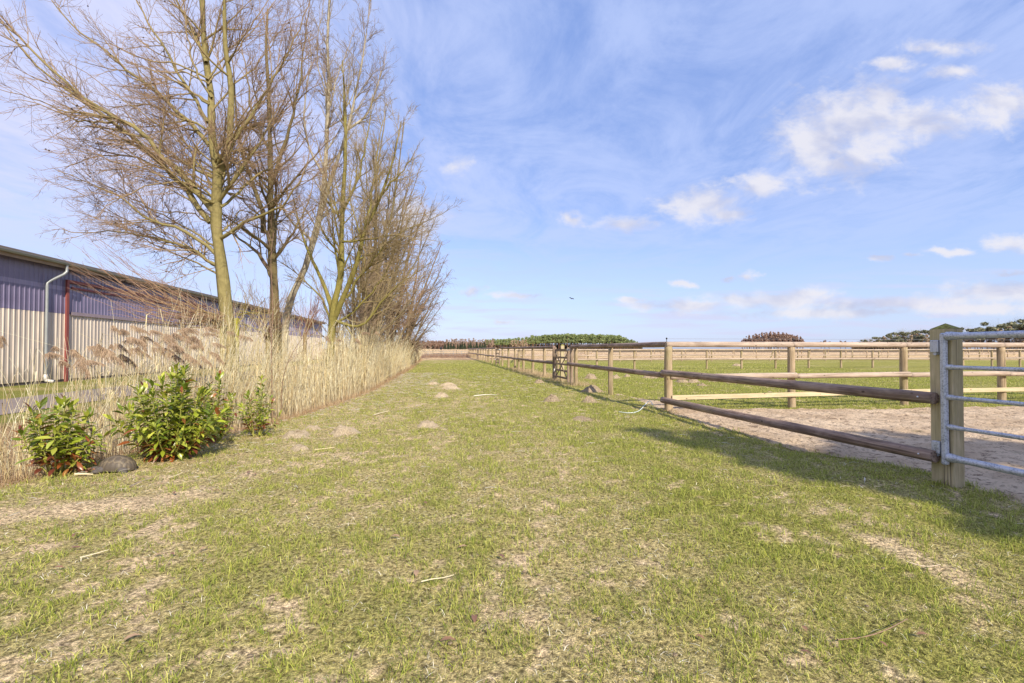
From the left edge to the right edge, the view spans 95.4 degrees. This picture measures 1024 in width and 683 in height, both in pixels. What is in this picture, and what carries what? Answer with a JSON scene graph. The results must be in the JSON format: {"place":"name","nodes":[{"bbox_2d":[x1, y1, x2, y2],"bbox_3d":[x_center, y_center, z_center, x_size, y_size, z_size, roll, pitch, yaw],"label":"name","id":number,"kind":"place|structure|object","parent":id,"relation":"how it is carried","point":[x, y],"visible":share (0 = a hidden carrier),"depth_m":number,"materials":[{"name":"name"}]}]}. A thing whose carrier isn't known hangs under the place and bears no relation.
{"place":"outdoors","nodes":[
{"label":"outdoors","id":0,"kind":"place"},
{"bbox_2d":[0,363,323,414],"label":"road","id":1,"kind":"structure","parent":0,"point":[38,398],"depth_m":11.98,"materials":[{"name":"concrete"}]},
{"bbox_2d":[0,358,603,488],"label":"dead grass","id":2,"kind":"structure","parent":0,"point":[534,373],"depth_m":9.89,"materials":[{"name":"plant"}]},
{"bbox_2d":[0,349,1023,682],"bbox_3d":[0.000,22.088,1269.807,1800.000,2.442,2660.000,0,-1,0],"label":"ground","id":3,"kind":"structure","parent":0,"point":[560,657],"depth_m":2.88,"materials":[{"name":"plant"}]},
{"bbox_2d":[0,336,7,348],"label":"plumed reed","id":4,"kind":"object","parent":3,"relation":"on","point":[2,338],"visible":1,"depth_m":5.34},
{"bbox_2d":[28,352,66,468],"bbox_3d":[-5.571,0.955,5.588,0.451,1.661,0.144,0,-1,16],"label":"plumed reed","id":5,"kind":"object","parent":3,"relation":"on","point":[53,355],"visible":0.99,"depth_m":5.58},
{"bbox_2d":[44,346,61,421],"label":"plumed reed","id":6,"kind":"object","parent":3,"relation":"on","point":[54,348],"visible":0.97,"depth_m":5.76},
{"bbox_2d":[47,360,71,443],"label":"plumed reed","id":7,"kind":"object","parent":3,"relation":"on","point":[62,363],"visible":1,"depth_m":5.51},
{"bbox_2d":[11,394,113,475],"bbox_3d":[-4.632,0.960,4.829,0.786,0.849,0.711,1,-1,-44],"label":"laurel shrub","id":8,"kind":"object","parent":3,"relation":"on","point":[56,453],"visible":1,"depth_m":4.77,"materials":[{"name":"green plant"}]},
{"bbox_2d":[59,349,86,423],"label":"plumed reed","id":9,"kind":"object","parent":3,"relation":"on","point":[74,353],"visible":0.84,"depth_m":6.06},
{"bbox_2d":[65,357,90,429],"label":"plumed reed","id":10,"kind":"object","parent":3,"relation":"on","point":[81,361],"visible":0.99,"depth_m":5.41,"materials":[{"name":"plant"}]},
{"bbox_2d":[74,360,105,405],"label":"plumed reed","id":11,"kind":"object","parent":3,"relation":"on","point":[90,363],"visible":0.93,"depth_m":5.70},
{"bbox_2d":[76,346,106,422],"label":"plumed reed","id":12,"kind":"object","parent":3,"relation":"on","point":[91,347],"visible":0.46,"depth_m":6.10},
{"bbox_2d":[84,344,103,440],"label":"plumed reed","id":13,"kind":"object","parent":3,"relation":"on","point":[98,349],"visible":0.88,"depth_m":6.03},
{"bbox_2d":[82,351,109,425],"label":"plumed reed","id":14,"kind":"object","parent":3,"relation":"on","point":[98,354],"visible":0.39,"depth_m":6.49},
{"bbox_2d":[87,350,126,463],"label":"plumed reed","id":15,"kind":"object","parent":3,"relation":"on","point":[112,357],"visible":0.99,"depth_m":5.92,"materials":[{"name":"plant"}]},
{"bbox_2d":[97,325,121,451],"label":"plumed reed","id":16,"kind":"object","parent":3,"relation":"on","point":[112,328],"visible":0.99,"depth_m":6.28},
{"bbox_2d":[90,455,138,473],"bbox_3d":[-4.186,1.284,4.902,0.430,0.174,0.258,4,-2,-10],"label":"tortoise","id":17,"kind":"object","parent":3,"relation":"on","point":[118,463],"visible":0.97,"depth_m":4.83},
{"bbox_2d":[102,343,131,448],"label":"plumed reed","id":18,"kind":"object","parent":3,"relation":"on","point":[124,349],"visible":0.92,"depth_m":6.60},
{"bbox_2d":[107,329,130,451],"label":"plumed reed","id":19,"kind":"object","parent":3,"relation":"on","point":[122,331],"visible":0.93,"depth_m":6.56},
{"bbox_2d":[111,354,128,422],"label":"plumed reed","id":20,"kind":"object","parent":3,"relation":"on","point":[122,356],"visible":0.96,"depth_m":6.72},
{"bbox_2d":[107,355,139,439],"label":"plumed reed","id":21,"kind":"object","parent":3,"relation":"on","point":[132,363],"visible":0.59,"depth_m":6.83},
{"bbox_2d":[111,337,147,450],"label":"plumed reed","id":22,"kind":"object","parent":3,"relation":"on","point":[132,339],"visible":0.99,"depth_m":6.19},
{"bbox_2d":[123,347,141,448],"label":"plumed reed","id":23,"kind":"object","parent":3,"relation":"on","point":[138,349],"visible":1,"depth_m":6.26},
{"bbox_2d":[121,327,148,436],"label":"plumed reed","id":24,"kind":"object","parent":3,"relation":"on","point":[141,331],"visible":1,"depth_m":6.92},
{"bbox_2d":[117,348,153,444],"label":"plumed reed","id":25,"kind":"object","parent":3,"relation":"on","point":[138,353],"visible":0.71,"depth_m":7.61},
{"bbox_2d":[128,336,147,446],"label":"plumed reed","id":26,"kind":"object","parent":3,"relation":"on","point":[143,339],"visible":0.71,"depth_m":6.54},
{"bbox_2d":[57,223,231,385],"bbox_3d":[-9.012,-0.602,10.891,5.233,5.075,3.108,0,-1,0],"label":"willow shrub","id":27,"kind":"object","parent":3,"relation":"on","point":[191,312],"visible":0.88,"depth_m":11.17,"materials":[{"name":"brown plant"}]},
{"bbox_2d":[139,330,163,403],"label":"plumed reed","id":28,"kind":"object","parent":3,"relation":"on","point":[155,332],"visible":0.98,"depth_m":6.98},
{"bbox_2d":[148,342,164,378],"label":"plumed reed","id":29,"kind":"object","parent":3,"relation":"on","point":[159,345],"visible":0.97,"depth_m":6.79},
{"bbox_2d":[0,245,325,386],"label":"barn","id":30,"kind":"structure","parent":3,"relation":"on","point":[43,300],"depth_m":18.63,"materials":[{"name":"metal"}]},
{"bbox_2d":[153,348,175,376],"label":"plumed reed","id":31,"kind":"object","parent":3,"relation":"on","point":[165,350],"visible":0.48,"depth_m":7.25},
{"bbox_2d":[155,336,175,374],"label":"plumed reed","id":32,"kind":"object","parent":3,"relation":"on","point":[165,340],"visible":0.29,"depth_m":7.19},
{"bbox_2d":[154,334,177,397],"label":"plumed reed","id":33,"kind":"object","parent":3,"relation":"on","point":[172,339],"visible":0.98,"depth_m":6.12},
{"bbox_2d":[102,361,234,462],"bbox_3d":[-3.965,0.819,5.459,1.301,1.186,1.073,0,-1,0],"label":"laurel shrub","id":34,"kind":"object","parent":3,"relation":"on","point":[180,439],"visible":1,"depth_m":5.35,"materials":[{"name":"green plant"}]},
{"bbox_2d":[158,343,184,401],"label":"plumed reed","id":35,"kind":"object","parent":3,"relation":"on","point":[174,346],"visible":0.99,"depth_m":6.05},
{"bbox_2d":[0,0,343,407],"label":"alder tree","id":36,"kind":"object","parent":3,"relation":"on","point":[220,166],"visible":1,"depth_m":11.88,"materials":[{"name":"brown plant"}]},
{"bbox_2d":[161,332,184,412],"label":"plumed reed","id":37,"kind":"object","parent":3,"relation":"on","point":[174,335],"visible":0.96,"depth_m":6.80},
{"bbox_2d":[159,353,186,393],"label":"plumed reed","id":38,"kind":"object","parent":3,"relation":"on","point":[178,358],"visible":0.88,"depth_m":7.25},
{"bbox_2d":[180,336,194,369],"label":"plumed reed","id":39,"kind":"object","parent":3,"relation":"on","point":[187,340],"visible":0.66,"depth_m":7.15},
{"bbox_2d":[172,353,202,416],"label":"plumed reed","id":40,"kind":"object","parent":3,"relation":"on","point":[192,359],"visible":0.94,"depth_m":6.72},
{"bbox_2d":[174,328,200,379],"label":"plumed reed","id":41,"kind":"object","parent":3,"relation":"on","point":[189,330],"visible":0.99,"depth_m":7.41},
{"bbox_2d":[179,345,202,405],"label":"plumed reed","id":42,"kind":"object","parent":3,"relation":"on","point":[195,346],"visible":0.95,"depth_m":6.97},
{"bbox_2d":[184,336,200,393],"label":"plumed reed","id":43,"kind":"object","parent":3,"relation":"on","point":[195,338],"visible":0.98,"depth_m":6.16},
{"bbox_2d":[189,356,212,414],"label":"plumed reed","id":44,"kind":"object","parent":3,"relation":"on","point":[206,361],"visible":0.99,"depth_m":6.16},
{"bbox_2d":[193,327,217,398],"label":"plumed reed","id":45,"kind":"object","parent":3,"relation":"on","point":[210,329],"visible":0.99,"depth_m":6.25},
{"bbox_2d":[194,332,216,385],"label":"plumed reed","id":46,"kind":"object","parent":3,"relation":"on","point":[207,334],"visible":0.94,"depth_m":7.62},
{"bbox_2d":[204,353,224,415],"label":"plumed reed","id":47,"kind":"object","parent":3,"relation":"on","point":[218,358],"visible":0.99,"depth_m":7.00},
{"bbox_2d":[0,285,429,486],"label":"reed bed","id":48,"kind":"object","parent":3,"relation":"on","point":[380,369],"visible":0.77,"depth_m":9.50,"materials":[{"name":"plant"}]},
{"bbox_2d":[205,343,225,386],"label":"plumed reed","id":49,"kind":"object","parent":3,"relation":"on","point":[216,345],"visible":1,"depth_m":7.42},
{"bbox_2d":[192,370,243,442],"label":"laurel shrub","id":50,"kind":"object","parent":3,"relation":"on","point":[218,391],"visible":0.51,"depth_m":6.43,"materials":[{"name":"green plant"}]},
{"bbox_2d":[180,283,255,340],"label":"twiggy bush","id":51,"kind":"object","parent":3,"relation":"on","point":[223,311],"visible":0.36,"depth_m":13.07,"materials":[{"name":"brown plant"}]},
{"bbox_2d":[229,335,253,415],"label":"plumed reed","id":52,"kind":"object","parent":3,"relation":"on","point":[242,336],"visible":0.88,"depth_m":8.37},
{"bbox_2d":[235,374,281,436],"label":"laurel shrub","id":53,"kind":"object","parent":3,"relation":"on","point":[260,422],"visible":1,"depth_m":6.83,"materials":[{"name":"green plant"}]},
{"bbox_2d":[233,266,298,407],"bbox_3d":[-7.111,-0.209,13.581,1.846,4.379,3.682,0,-1,-27],"label":"twiggy bush","id":54,"kind":"object","parent":3,"relation":"on","point":[276,319],"visible":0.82,"depth_m":13.44,"materials":[{"name":"brown plant"}]},
{"bbox_2d":[187,0,345,398],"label":"alder tree","id":55,"kind":"object","parent":3,"relation":"on","point":[273,256],"visible":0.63,"depth_m":14.92,"materials":[{"name":"brown plant"}]},
{"bbox_2d":[253,212,295,422],"bbox_3d":[-4.551,-0.452,8.765,0.675,3.991,0.645,0,-1,11],"label":"sapling","id":56,"kind":"object","parent":3,"relation":"on","point":[270,332],"visible":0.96,"depth_m":8.68,"materials":[{"name":"brown plant"}]},
{"bbox_2d":[234,280,320,366],"bbox_3d":[-5.810,0.125,11.714,3.142,3.648,1.339,0,-1,9],"label":"willow shrub","id":57,"kind":"object","parent":3,"relation":"on","point":[249,313],"visible":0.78,"depth_m":12.05,"materials":[{"name":"brown plant"}]},
{"bbox_2d":[277,325,307,417],"bbox_3d":[-4.518,0.671,9.556,0.691,2.093,0.368,1,-1,-40],"label":"sapling","id":58,"kind":"object","parent":3,"relation":"on","point":[285,369],"visible":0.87,"depth_m":9.52,"materials":[{"name":"brown plant"}]},
{"bbox_2d":[271,430,322,438],"bbox_3d":[-3.188,1.363,6.873,0.731,0.114,0.524,0,-1,-27],"label":"molehill","id":59,"kind":"object","parent":3,"relation":"on","point":[296,434],"visible":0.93,"depth_m":6.76,"materials":[{"name":"soil"}]},
{"bbox_2d":[285,444,311,452],"bbox_3d":[-2.704,1.357,5.969,0.342,0.089,0.297,-1,-1,40],"label":"molehill","id":60,"kind":"object","parent":3,"relation":"on","point":[297,447],"visible":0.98,"depth_m":5.91,"materials":[{"name":"soil"}]},
{"bbox_2d":[280,263,336,393],"bbox_3d":[-7.476,-0.472,17.201,1.345,5.029,3.422,1,-1,-38],"label":"red twig shrub","id":61,"kind":"object","parent":3,"relation":"on","point":[310,312],"visible":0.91,"depth_m":17.02,"materials":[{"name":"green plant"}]},
{"bbox_2d":[301,425,322,430],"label":"molehill","id":62,"kind":"object","parent":3,"relation":"on","point":[313,427],"visible":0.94,"depth_m":7.42,"materials":[{"name":"soil"}]},
{"bbox_2d":[254,0,400,386],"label":"birch tree","id":63,"kind":"object","parent":3,"relation":"on","point":[304,268],"visible":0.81,"depth_m":17.94,"materials":[{"name":"brown plant"}]},
{"bbox_2d":[308,267,365,363],"bbox_3d":[-7.186,-0.655,18.788,2.118,5.449,3.531,1,-1,-28],"label":"twiggy bush","id":64,"kind":"object","parent":3,"relation":"on","point":[340,315],"visible":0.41,"depth_m":18.46,"materials":[{"name":"brown plant"}]},
{"bbox_2d":[292,218,396,372],"bbox_3d":[-7.204,-2.181,21.145,4.075,8.674,6.124,0,-1,0],"label":"alder tree","id":65,"kind":"object","parent":3,"relation":"on","point":[361,310],"visible":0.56,"depth_m":21.23,"materials":[{"name":"brown plant"}]},
{"bbox_2d":[326,424,363,436],"bbox_3d":[-2.582,1.349,7.133,0.515,0.163,0.571,-1,-1,40],"label":"molehill","id":66,"kind":"object","parent":3,"relation":"on","point":[340,430],"visible":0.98,"depth_m":7.01,"materials":[{"name":"soil"}]},
{"bbox_2d":[265,40,465,395],"bbox_3d":[-5.322,-4.668,16.188,8.206,13.407,3.421,0,-1,15],"label":"willow tree","id":67,"kind":"object","parent":3,"relation":"on","point":[335,306],"visible":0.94,"depth_m":16.07,"materials":[{"name":"brown plant"}]},
{"bbox_2d":[342,105,443,352],"bbox_3d":[-6.643,-5.488,24.282,4.767,15.369,6.025,1,-1,-40],"label":"alder tree","id":68,"kind":"object","parent":3,"relation":"on","point":[378,213],"visible":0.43,"depth_m":23.84,"materials":[{"name":"brown plant"}]},
{"bbox_2d":[382,290,413,362],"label":"red twig shrub","id":69,"kind":"object","parent":3,"relation":"on","point":[392,327],"visible":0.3,"depth_m":25.97,"materials":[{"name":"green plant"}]},
{"bbox_2d":[366,180,441,356],"bbox_3d":[-7.158,-3.928,29.939,5.922,12.514,4.326,0,-1,18],"label":"alder tree","id":70,"kind":"object","parent":3,"relation":"on","point":[400,317],"visible":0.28,"depth_m":29.86,"materials":[{"name":"brown plant"}]},
{"bbox_2d":[411,329,423,362],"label":"twiggy bush","id":71,"kind":"object","parent":3,"relation":"on","point":[417,351],"visible":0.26,"depth_m":41.82,"materials":[{"name":"brown plant"}]},
{"bbox_2d":[393,215,457,363],"bbox_3d":[-7.342,-3.653,35.872,6.110,12.033,6.390,0,-1,16],"label":"birch tree","id":72,"kind":"object","parent":3,"relation":"on","point":[408,331],"visible":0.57,"depth_m":35.89,"materials":[{"name":"brown plant"}]},
{"bbox_2d":[413,420,447,427],"bbox_3d":[-1.414,1.376,7.756,0.692,0.124,0.521,0,-1,0],"label":"molehill","id":73,"kind":"object","parent":3,"relation":"on","point":[426,423],"visible":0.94,"depth_m":7.67,"materials":[{"name":"soil"}]},
{"bbox_2d":[435,392,448,397],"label":"molehill","id":74,"kind":"object","parent":3,"relation":"on","point":[441,395],"visible":0.97,"depth_m":12.46,"materials":[{"name":"soil"}]},
{"bbox_2d":[420,353,476,358],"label":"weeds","id":75,"kind":"object","parent":3,"relation":"on","point":[430,355],"visible":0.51,"depth_m":75.37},
{"bbox_2d":[441,384,467,389],"bbox_3d":[-1.958,1.472,15.048,1.187,0.184,0.701,0,-1,19],"label":"molehill","id":76,"kind":"object","parent":3,"relation":"on","point":[451,386],"visible":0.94,"depth_m":14.93,"materials":[{"name":"soil"}]},
{"bbox_2d":[420,341,493,348],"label":"brushwood","id":77,"kind":"object","parent":3,"relation":"on","point":[442,346],"visible":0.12,"depth_m":326.23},
{"bbox_2d":[468,348,477,358],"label":"rail fence","id":78,"kind":"object","parent":3,"relation":"on","point":[472,353],"visible":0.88,"depth_m":69.41,"materials":[{"name":"brown wood"}]},
{"bbox_2d":[478,348,495,363],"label":"rail fence","id":79,"kind":"object","parent":3,"relation":"on","point":[480,354],"visible":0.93,"depth_m":48.91,"materials":[{"name":"brown wood"}]},
{"bbox_2d":[495,348,499,364],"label":"wicket gate","id":80,"kind":"structure","parent":3,"relation":"on","point":[496,359],"depth_m":38.48,"materials":[{"name":"brown wood"}]},
{"bbox_2d":[1,373,1022,535],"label":"straw litter","id":81,"kind":"object","parent":3,"relation":"on","point":[394,382],"visible":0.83,"depth_m":9.87,"materials":[{"name":"plant"}]},
{"bbox_2d":[499,346,554,377],"bbox_3d":[0.424,1.090,28.112,0.305,1.543,17.172,0,-1,-9],"label":"rail fence","id":82,"kind":"object","parent":3,"relation":"on","point":[532,360],"visible":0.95,"depth_m":24.27,"materials":[{"name":"brown wood"}]},
{"bbox_2d":[538,394,563,401],"bbox_3d":[0.986,1.404,11.535,0.655,0.213,0.557,0,-1,0],"label":"molehill","id":83,"kind":"object","parent":3,"relation":"on","point":[551,398],"visible":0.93,"depth_m":11.45,"materials":[{"name":"soil"}]},
{"bbox_2d":[553,347,569,382],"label":"wicket gate","id":84,"kind":"structure","parent":3,"relation":"on","point":[556,356],"depth_m":18.49,"materials":[{"name":"brown wood"}]},
{"bbox_2d":[560,344,563,379],"bbox_3d":[2.052,0.868,18.988,0.140,1.530,0.140,0,-1,-9],"label":"pointed post","id":85,"kind":"object","parent":3,"relation":"on","point":[561,359],"visible":0.55,"depth_m":18.92,"materials":[{"name":"brown wood"}]},
{"bbox_2d":[495,343,642,348],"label":"undergrowth","id":86,"kind":"object","parent":3,"relation":"on","point":[498,346],"visible":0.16,"depth_m":344.14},
{"bbox_2d":[572,416,594,421],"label":"molehill","id":87,"kind":"object","parent":3,"relation":"on","point":[584,419],"visible":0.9,"depth_m":8.39,"materials":[{"name":"soil"}]},
{"bbox_2d":[578,396,601,402],"bbox_3d":[1.879,1.408,11.357,0.609,0.193,0.551,0,-1,21],"label":"molehill","id":88,"kind":"object","parent":3,"relation":"on","point":[590,399],"visible":0.88,"depth_m":11.23,"materials":[{"name":"soil"}]},
{"bbox_2d":[583,373,598,378],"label":"molehill","id":89,"kind":"object","parent":3,"relation":"on","point":[590,376],"visible":0.93,"depth_m":20.18,"materials":[{"name":"soil"}]},
{"bbox_2d":[578,385,605,392],"bbox_3d":[2.426,1.425,14.028,0.895,0.243,0.898,0,-1,0],"label":"molehill","id":90,"kind":"object","parent":3,"relation":"on","point":[592,389],"visible":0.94,"depth_m":13.94,"materials":[{"name":"soil"}]},
{"bbox_2d":[566,341,664,394],"bbox_3d":[2.669,0.800,13.462,0.306,1.626,7.365,0,-1,-9],"label":"rail fence","id":91,"kind":"object","parent":3,"relation":"on","point":[610,368],"visible":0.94,"depth_m":13.10,"materials":[{"name":"brown wood"}]},
{"bbox_2d":[664,346,672,409],"bbox_3d":[3.308,0.825,9.837,0.178,1.453,0.170,0,-1,0],"label":"corner post","id":92,"kind":"object","parent":3,"relation":"on","point":[668,383],"visible":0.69,"depth_m":9.77,"materials":[{"name":"brown wood"}]},
{"bbox_2d":[433,350,1023,354],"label":"rail fence","id":93,"kind":"object","parent":3,"relation":"on","point":[864,352],"visible":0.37,"depth_m":95.21,"materials":[{"name":"brown wood"}]},
{"bbox_2d":[487,350,1006,361],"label":"rail fence","id":94,"kind":"object","parent":3,"relation":"on","point":[771,355],"visible":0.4,"depth_m":51.06,"materials":[{"name":"brown wood"}]},
{"bbox_2d":[477,350,1023,358],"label":"rail fence","id":95,"kind":"object","parent":3,"relation":"on","point":[1007,353],"visible":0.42,"depth_m":65.42,"materials":[{"name":"brown wood"}]},
{"bbox_2d":[518,349,1023,368],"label":"rail fence","id":96,"kind":"object","parent":3,"relation":"on","point":[808,358],"visible":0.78,"depth_m":30.89,"materials":[{"name":"brown wood"}]},
{"bbox_2d":[660,370,939,462],"bbox_3d":[3.593,0.890,7.120,0.143,0.721,5.464,0,-1,-9],"label":"rail fence","id":97,"kind":"object","parent":3,"relation":"on","point":[930,455],"visible":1,"depth_m":5.69,"materials":[{"name":"brown wood"}]},
{"bbox_2d":[665,338,1023,407],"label":"rail fence","id":98,"kind":"object","parent":3,"relation":"on","point":[903,374],"visible":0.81,"depth_m":10.37,"materials":[{"name":"brown wood"}]},
{"bbox_2d":[837,619,906,639],"bbox_3d":[1.611,1.280,2.061,0.463,0.016,0.021,0,-1,-20],"label":"stick","id":99,"kind":"object","parent":3,"relation":"on","point":[870,634],"visible":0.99,"depth_m":2.03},
{"bbox_2d":[886,331,903,348],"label":"pine tree","id":100,"kind":"object","parent":3,"relation":"on","point":[896,338],"visible":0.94,"depth_m":222.57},
{"bbox_2d":[892,332,906,341],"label":"pine tree","id":101,"kind":"object","parent":3,"relation":"on","point":[896,333],"visible":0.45,"depth_m":229.31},
{"bbox_2d":[910,330,926,347],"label":"pine tree","id":102,"kind":"object","parent":3,"relation":"on","point":[918,338],"visible":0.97,"depth_m":224.82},
{"bbox_2d":[852,316,1022,348],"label":"brushwood","id":103,"kind":"object","parent":3,"relation":"on","point":[928,341],"visible":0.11,"depth_m":249.77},
{"bbox_2d":[929,323,964,487],"bbox_3d":[4.147,0.641,4.440,0.125,1.630,0.205,0,-1,-9],"label":"gate post","id":104,"kind":"object","parent":3,"relation":"on","point":[952,475],"visible":0.62,"depth_m":4.35,"materials":[{"name":"brown wood"}]},
{"bbox_2d":[930,330,1023,476],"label":"field gate","id":105,"kind":"structure","parent":104,"relation":"attached to","point":[941,448],"depth_m":4.21,"materials":[{"name":"metal"}]},
{"bbox_2d":[972,328,984,350],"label":"pine tree","id":106,"kind":"object","parent":3,"relation":"on","point":[976,330],"visible":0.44,"depth_m":221.84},
{"bbox_2d":[977,326,1000,350],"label":"pine tree","id":107,"kind":"object","parent":3,"relation":"on","point":[989,328],"visible":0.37,"depth_m":229.72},
{"bbox_2d":[980,322,1006,350],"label":"pine tree","id":108,"kind":"object","parent":3,"relation":"on","point":[987,324],"visible":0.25,"depth_m":231.50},
{"bbox_2d":[1003,319,1023,350],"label":"pine tree","id":109,"kind":"object","parent":3,"relation":"on","point":[1014,323],"visible":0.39,"depth_m":227.04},
{"bbox_2d":[1012,323,1023,350],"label":"pine tree","id":110,"kind":"object","parent":3,"relation":"on","point":[1015,326],"visible":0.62,"depth_m":221.45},
{"bbox_2d":[0,0,1023,348],"label":"sky","id":111,"kind":"structure","parent":0,"point":[674,170],"materials":[{"name":"blue"}]},
{"bbox_2d":[616,394,1023,503],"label":"sand track","id":112,"kind":"structure","parent":0,"point":[910,426],"depth_m":7.18,"materials":[{"name":"sand"}]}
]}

